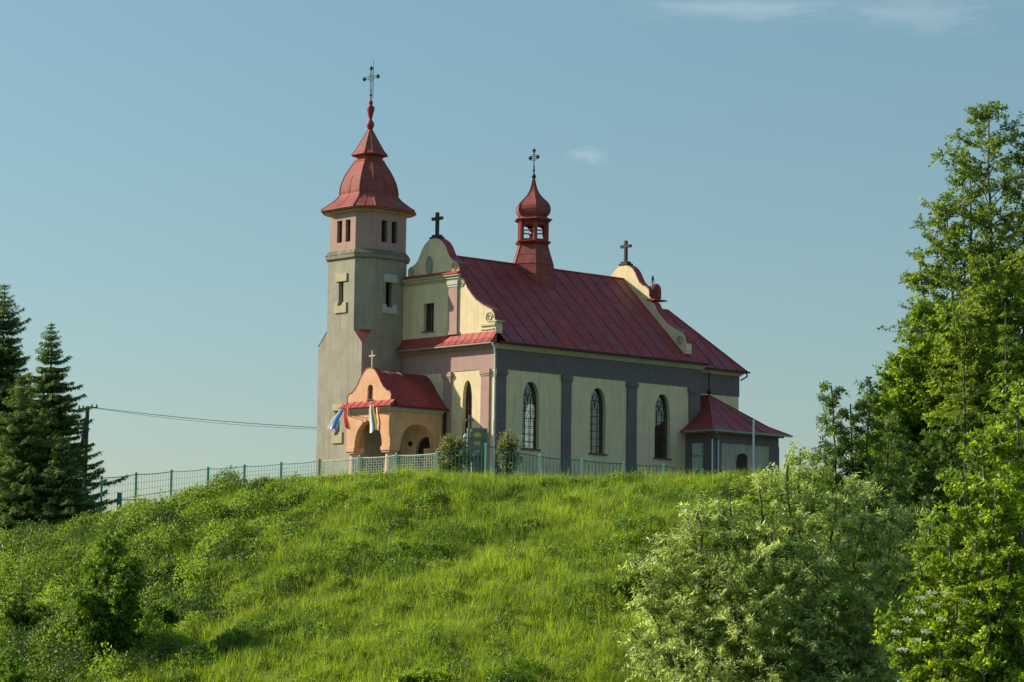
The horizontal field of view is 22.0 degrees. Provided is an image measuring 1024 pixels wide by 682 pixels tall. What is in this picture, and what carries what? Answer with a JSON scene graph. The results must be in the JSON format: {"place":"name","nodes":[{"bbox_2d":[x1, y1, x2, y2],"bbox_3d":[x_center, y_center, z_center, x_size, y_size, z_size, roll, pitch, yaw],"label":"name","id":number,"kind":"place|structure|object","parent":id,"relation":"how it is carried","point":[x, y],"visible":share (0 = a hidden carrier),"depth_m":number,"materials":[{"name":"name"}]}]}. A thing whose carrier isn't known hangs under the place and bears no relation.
{"place":"outdoors","nodes":[
{"label":"outdoors","id":0,"kind":"place"},
{"bbox_2d":[1,463,856,681],"bbox_3d":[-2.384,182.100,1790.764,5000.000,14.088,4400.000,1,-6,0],"label":"ground","id":1,"kind":"structure","parent":0,"point":[349,567],"depth_m":121.98,"materials":[{"name":"green plant"}]},
{"bbox_2d":[0,644,39,681],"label":"slope shrub","id":2,"kind":"object","parent":1,"relation":"on","point":[9,672],"visible":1,"depth_m":110.42,"materials":[{"name":"green plant"}]},
{"bbox_2d":[0,590,65,642],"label":"slope shrub","id":3,"kind":"object","parent":1,"relation":"on","point":[21,618],"visible":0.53,"depth_m":126.91,"materials":[{"name":"green plant"}]},
{"bbox_2d":[0,374,73,538],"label":"spruce tree","id":4,"kind":"object","parent":1,"relation":"on","point":[16,469],"visible":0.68,"depth_m":167.30,"materials":[{"name":"green plant"}]},
{"bbox_2d":[0,283,107,512],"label":"spruce tree","id":5,"kind":"object","parent":1,"relation":"on","point":[10,362],"visible":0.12,"depth_m":182.25,"materials":[{"name":"green plant"}]},
{"bbox_2d":[0,321,127,527],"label":"spruce tree","id":6,"kind":"object","parent":1,"relation":"on","point":[56,408],"visible":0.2,"depth_m":171.89,"materials":[{"name":"green plant"}]},
{"bbox_2d":[24,436,109,528],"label":"spruce tree","id":7,"kind":"object","parent":1,"relation":"on","point":[67,501],"visible":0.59,"depth_m":165.31,"materials":[{"name":"green plant"}]},
{"bbox_2d":[56,610,86,655],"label":"slope shrub","id":8,"kind":"object","parent":1,"relation":"on","point":[69,633],"visible":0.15,"depth_m":120.71,"materials":[{"name":"green plant"}]},
{"bbox_2d":[78,404,97,477],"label":"utility pole","id":9,"kind":"object","parent":1,"relation":"on","point":[85,436],"visible":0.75,"depth_m":185.21,"materials":[{"name":"wood"}]},
{"bbox_2d":[95,408,302,428],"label":"overhead wire","id":10,"kind":"object","parent":9,"relation":"attached to","point":[200,421],"visible":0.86,"depth_m":180.75,"materials":[{"name":"black metal"}]},
{"bbox_2d":[100,408,316,427],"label":"overhead wire","id":11,"kind":"object","parent":9,"relation":"attached to","point":[206,419],"visible":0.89,"depth_m":180.62,"materials":[{"name":"black metal"}]},
{"bbox_2d":[62,529,149,664],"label":"dark shrub","id":12,"kind":"object","parent":1,"relation":"on","point":[106,608],"visible":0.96,"depth_m":116.46,"materials":[{"name":"green plant"}]},
{"bbox_2d":[117,493,121,508],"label":"old post","id":13,"kind":"object","parent":1,"relation":"on","point":[119,495],"visible":0.36,"depth_m":168.25,"materials":[{"name":"teal metal"}]},
{"bbox_2d":[120,536,137,547],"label":"slope shrub","id":14,"kind":"object","parent":1,"relation":"on","point":[126,542],"visible":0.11,"depth_m":141.36,"materials":[{"name":"green plant"}]},
{"bbox_2d":[139,599,176,630],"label":"slope shrub","id":15,"kind":"object","parent":1,"relation":"on","point":[169,613],"visible":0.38,"depth_m":120.79,"materials":[{"name":"green plant"}]},
{"bbox_2d":[140,560,182,588],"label":"slope shrub","id":16,"kind":"object","parent":1,"relation":"on","point":[150,570],"visible":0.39,"depth_m":130.45,"materials":[{"name":"green plant"}]},
{"bbox_2d":[0,465,353,681],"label":"scrub thicket","id":17,"kind":"object","parent":1,"relation":"on","point":[201,520],"visible":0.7,"depth_m":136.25,"materials":[{"name":"green plant"}]},
{"bbox_2d":[179,532,209,545],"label":"slope shrub","id":18,"kind":"object","parent":1,"relation":"on","point":[191,537],"visible":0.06,"depth_m":138.86,"materials":[{"name":"green plant"}]},
{"bbox_2d":[81,458,320,515],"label":"wire fence","id":19,"kind":"object","parent":1,"relation":"on","point":[244,466],"visible":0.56,"depth_m":164.59,"materials":[{"name":"metal"}]},
{"bbox_2d":[239,537,277,545],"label":"slope shrub","id":20,"kind":"object","parent":1,"relation":"on","point":[272,541],"visible":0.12,"depth_m":133.22,"materials":[{"name":"green plant"}]},
{"bbox_2d":[321,451,437,476],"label":"fence","id":21,"kind":"object","parent":1,"relation":"on","point":[400,459],"visible":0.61,"depth_m":158.06,"materials":[{"name":"metal"}]},
{"bbox_2d":[391,540,446,555],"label":"grass","id":22,"kind":"structure","parent":1,"relation":"on","point":[411,544],"depth_m":129.31,"materials":[{"name":"green plant"}]},
{"bbox_2d":[388,664,453,681],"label":"slope shrub","id":23,"kind":"object","parent":1,"relation":"on","point":[425,674],"visible":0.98,"depth_m":105.67,"materials":[{"name":"green plant"}]},
{"bbox_2d":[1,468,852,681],"bbox_3d":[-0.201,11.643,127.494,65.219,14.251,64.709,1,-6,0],"label":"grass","id":24,"kind":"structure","parent":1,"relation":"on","point":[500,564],"depth_m":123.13,"materials":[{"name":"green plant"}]},
{"bbox_2d":[198,477,681,681],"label":"wild flowers","id":25,"kind":"object","parent":1,"relation":"on","point":[446,614],"visible":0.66,"depth_m":115.46,"materials":[{"name":"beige plant"}]},
{"bbox_2d":[433,429,479,474],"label":"rose bush","id":26,"kind":"object","parent":1,"relation":"on","point":[453,444],"visible":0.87,"depth_m":160.30,"materials":[{"name":"green plant"}]},
{"bbox_2d":[463,433,466,472],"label":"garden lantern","id":27,"kind":"object","parent":1,"relation":"on","point":[465,450],"visible":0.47,"depth_m":162.67,"materials":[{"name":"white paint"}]},
{"bbox_2d":[465,415,486,474],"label":"monument","id":28,"kind":"object","parent":1,"relation":"on","point":[477,437],"visible":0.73,"depth_m":162.62,"materials":[{"name":"grey stone"}]},
{"bbox_2d":[166,468,840,681],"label":"meadow weeds","id":29,"kind":"object","parent":1,"relation":"on","point":[222,640],"visible":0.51,"depth_m":126.58,"materials":[{"name":"green plant"}]},
{"bbox_2d":[493,429,528,476],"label":"rose bush","id":30,"kind":"object","parent":1,"relation":"on","point":[512,445],"visible":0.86,"depth_m":161.46,"materials":[{"name":"green plant"}]},
{"bbox_2d":[316,60,792,477],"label":"church","id":31,"kind":"structure","parent":1,"relation":"on","point":[619,365],"depth_m":171.85,"materials":[{"name":"paint"}]},
{"bbox_2d":[328,407,343,428],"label":"flag","id":32,"kind":"object","parent":31,"relation":"attached to","point":[334,422],"visible":1,"depth_m":167.82,"materials":[{"name":"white fabric"}]},
{"bbox_2d":[344,406,351,429],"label":"flag","id":33,"kind":"object","parent":31,"relation":"attached to","point":[346,423],"visible":1,"depth_m":167.54,"materials":[{"name":"red fabric"}]},
{"bbox_2d":[369,404,377,432],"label":"flag","id":34,"kind":"object","parent":31,"relation":"attached to","point":[373,421],"visible":1,"depth_m":165.83,"materials":[{"name":"white fabric"}]},
{"bbox_2d":[376,406,380,429],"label":"flag","id":35,"kind":"object","parent":31,"relation":"attached to","point":[378,418],"visible":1,"depth_m":165.47,"materials":[{"name":"white fabric"}]},
{"bbox_2d":[418,437,429,471],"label":"door","id":36,"kind":"structure","parent":31,"relation":"in","point":[425,443],"depth_m":170.40,"materials":[{"name":"brown wood"}]},
{"bbox_2d":[438,443,702,477],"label":"picket fence","id":37,"kind":"object","parent":1,"relation":"on","point":[485,446],"visible":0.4,"depth_m":161.06,"materials":[{"name":"metal"}]},
{"bbox_2d":[612,561,660,610],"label":"slope shrub","id":38,"kind":"object","parent":1,"relation":"on","point":[622,585],"visible":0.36,"depth_m":119.18,"materials":[{"name":"green plant"}]},
{"bbox_2d":[752,420,754,472],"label":"white pole","id":39,"kind":"object","parent":1,"relation":"on","point":[753,448],"visible":0.87,"depth_m":168.19,"materials":[{"name":"white metal"}]},
{"bbox_2d":[615,438,944,681],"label":"willow shrub","id":40,"kind":"object","parent":1,"relation":"on","point":[762,652],"visible":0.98,"depth_m":49.42,"materials":[{"name":"green plant"}]},
{"bbox_2d":[727,447,848,670],"bbox_3d":[5.535,6.645,53.574,2.728,9.056,1.694,1,-6,0],"label":"dogwood shrub","id":41,"kind":"object","parent":1,"relation":"on","point":[824,486],"visible":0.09,"depth_m":53.87,"materials":[{"name":"green plant"}]},
{"bbox_2d":[804,376,917,681],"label":"young ash","id":42,"kind":"object","parent":1,"relation":"on","point":[857,444],"visible":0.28,"depth_m":66.01,"materials":[{"name":"green plant"}]},
{"bbox_2d":[849,293,980,588],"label":"broadleaf tree","id":43,"kind":"object","parent":1,"relation":"on","point":[918,400],"visible":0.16,"depth_m":77.55,"materials":[{"name":"green plant"}]},
{"bbox_2d":[861,419,983,675],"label":"hazel tree","id":44,"kind":"object","parent":1,"relation":"on","point":[921,479],"visible":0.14,"depth_m":69.68,"materials":[{"name":"green plant"}]},
{"bbox_2d":[869,378,1023,681],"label":"elder shrub","id":45,"kind":"object","parent":1,"relation":"on","point":[966,612],"visible":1,"depth_m":41.54,"materials":[{"name":"green plant"}]},
{"bbox_2d":[877,99,1023,455],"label":"tall tree","id":46,"kind":"object","parent":1,"relation":"on","point":[941,276],"visible":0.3,"depth_m":86.54,"materials":[{"name":"green plant"}]},
{"bbox_2d":[938,364,996,646],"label":"young spruce","id":47,"kind":"object","parent":1,"relation":"on","point":[964,386],"visible":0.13,"depth_m":71.11,"materials":[{"name":"green plant"}]},
{"bbox_2d":[921,244,1023,625],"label":"broadleaf tree","id":48,"kind":"object","parent":1,"relation":"on","point":[981,312],"visible":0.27,"depth_m":75.51,"materials":[{"name":"green plant"}]},
{"bbox_2d":[968,302,1023,653],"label":"young spruce","id":49,"kind":"object","parent":1,"relation":"on","point":[1005,340],"visible":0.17,"depth_m":68.22,"materials":[{"name":"green plant"}]},
{"bbox_2d":[0,0,1023,512],"label":"sky","id":50,"kind":"structure","parent":0,"point":[169,169],"materials":[{"name":"blue"}]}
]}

